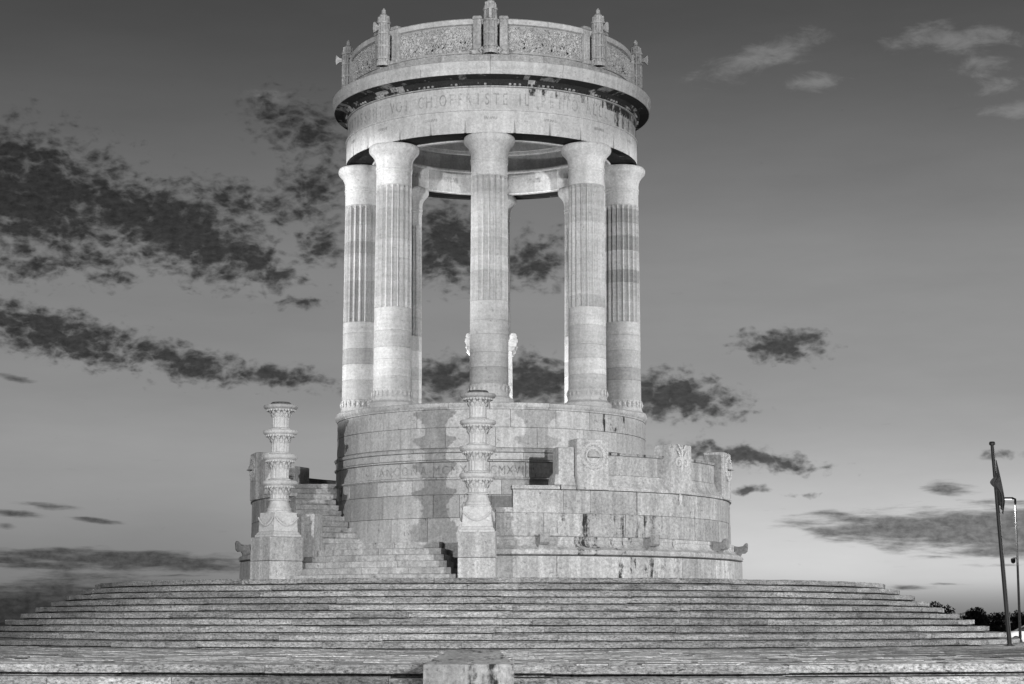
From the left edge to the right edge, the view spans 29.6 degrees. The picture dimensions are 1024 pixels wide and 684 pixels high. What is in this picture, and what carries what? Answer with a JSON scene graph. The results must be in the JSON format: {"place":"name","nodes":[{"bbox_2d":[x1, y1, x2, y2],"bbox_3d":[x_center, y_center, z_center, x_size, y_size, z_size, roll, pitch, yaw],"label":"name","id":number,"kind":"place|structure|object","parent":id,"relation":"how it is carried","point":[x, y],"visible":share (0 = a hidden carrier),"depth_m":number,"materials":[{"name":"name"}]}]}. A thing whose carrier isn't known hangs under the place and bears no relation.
{"place":"outdoors","nodes":[
{"label":"outdoors","id":0,"kind":"place"},
{"bbox_2d":[0,622,1011,626],"bbox_3d":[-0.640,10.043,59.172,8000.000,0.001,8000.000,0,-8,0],"label":"plaza ground","id":1,"kind":"structure","parent":0,"point":[2,624],"depth_m":1039.36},
{"bbox_2d":[929,601,988,631],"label":"shrub","id":2,"kind":"object","parent":1,"relation":"on","point":[976,615],"visible":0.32,"depth_m":154.43,"materials":[{"name":"black plant"}]},
{"bbox_2d":[979,610,1023,631],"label":"shrub","id":3,"kind":"object","parent":1,"relation":"on","point":[995,621],"visible":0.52,"depth_m":155.34,"materials":[{"name":"black plant"}]},
{"bbox_2d":[1005,497,1022,641],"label":"street lamp","id":4,"kind":"object","parent":1,"relation":"on","point":[1014,560],"visible":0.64,"depth_m":100.29,"materials":[{"name":"metal"}]},
{"bbox_2d":[0,577,1023,683],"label":"grand staircase","id":5,"kind":"structure","parent":0,"point":[555,630],"depth_m":45.67,"materials":[{"name":"stone"}]},
{"bbox_2d":[250,402,302,578],"bbox_3d":[-6.617,4.240,54.706,1.110,5.100,1.000,7,-11,-40],"label":"stone candelabrum","id":6,"kind":"object","parent":5,"relation":"on","point":[277,546],"visible":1,"depth_m":54.39,"materials":[{"name":"stone"}]},
{"bbox_2d":[285,484,458,578],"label":"approach stairs","id":7,"kind":"structure","parent":5,"relation":"on","point":[344,553],"depth_m":53.99,"materials":[{"name":"stone"}]},
{"bbox_2d":[297,514,322,557],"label":"stone pier","id":8,"kind":"structure","parent":7,"relation":"on","point":[311,530],"depth_m":55.39,"materials":[{"name":"stone"}]},
{"bbox_2d":[423,650,513,683],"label":"stone block","id":9,"kind":"structure","parent":5,"relation":"on","point":[472,667],"depth_m":27.27,"materials":[{"name":"stone"}]},
{"bbox_2d":[458,390,496,577],"bbox_3d":[-0.921,3.840,51.934,1.000,5.100,1.110,0,-8,2],"label":"stone candelabrum","id":10,"kind":"object","parent":5,"relation":"on","point":[477,545],"visible":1,"depth_m":51.62,"materials":[{"name":"stone"}]},
{"bbox_2d":[235,438,747,578],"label":"terrace wall","id":11,"kind":"structure","parent":5,"relation":"on","point":[593,508],"depth_m":53.59,"materials":[{"name":"stone"}]},
{"bbox_2d":[333,0,650,542],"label":"round temple","id":12,"kind":"structure","parent":5,"relation":"on","point":[492,120],"depth_m":57.60,"materials":[{"name":"stone"}]},
{"bbox_2d":[465,333,517,398],"bbox_3d":[-0.640,1.106,60.463,1.652,2.620,1.660,0,-8,0],"label":"altar","id":13,"kind":"object","parent":12,"relation":"on","point":[512,345],"visible":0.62,"depth_m":59.85,"materials":[{"name":"stone"}]},
{"bbox_2d":[989,441,1014,645],"bbox_3d":[12.584,5.171,49.772,0.512,5.243,0.280,0,-8,0],"label":"flagpole","id":14,"kind":"object","parent":5,"relation":"on","point":[996,482],"visible":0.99,"depth_m":49.79,"materials":[{"name":"metal"}]},
{"bbox_2d":[0,0,1023,621],"label":"sky","id":15,"kind":"structure","parent":0,"point":[831,195],"materials":[{"name":"grey"}]},
{"bbox_2d":[1005,626,1023,641],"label":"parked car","id":16,"kind":"object","parent":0,"point":[1014,633],"visible":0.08,"depth_m":117.86,"materials":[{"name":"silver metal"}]}
]}

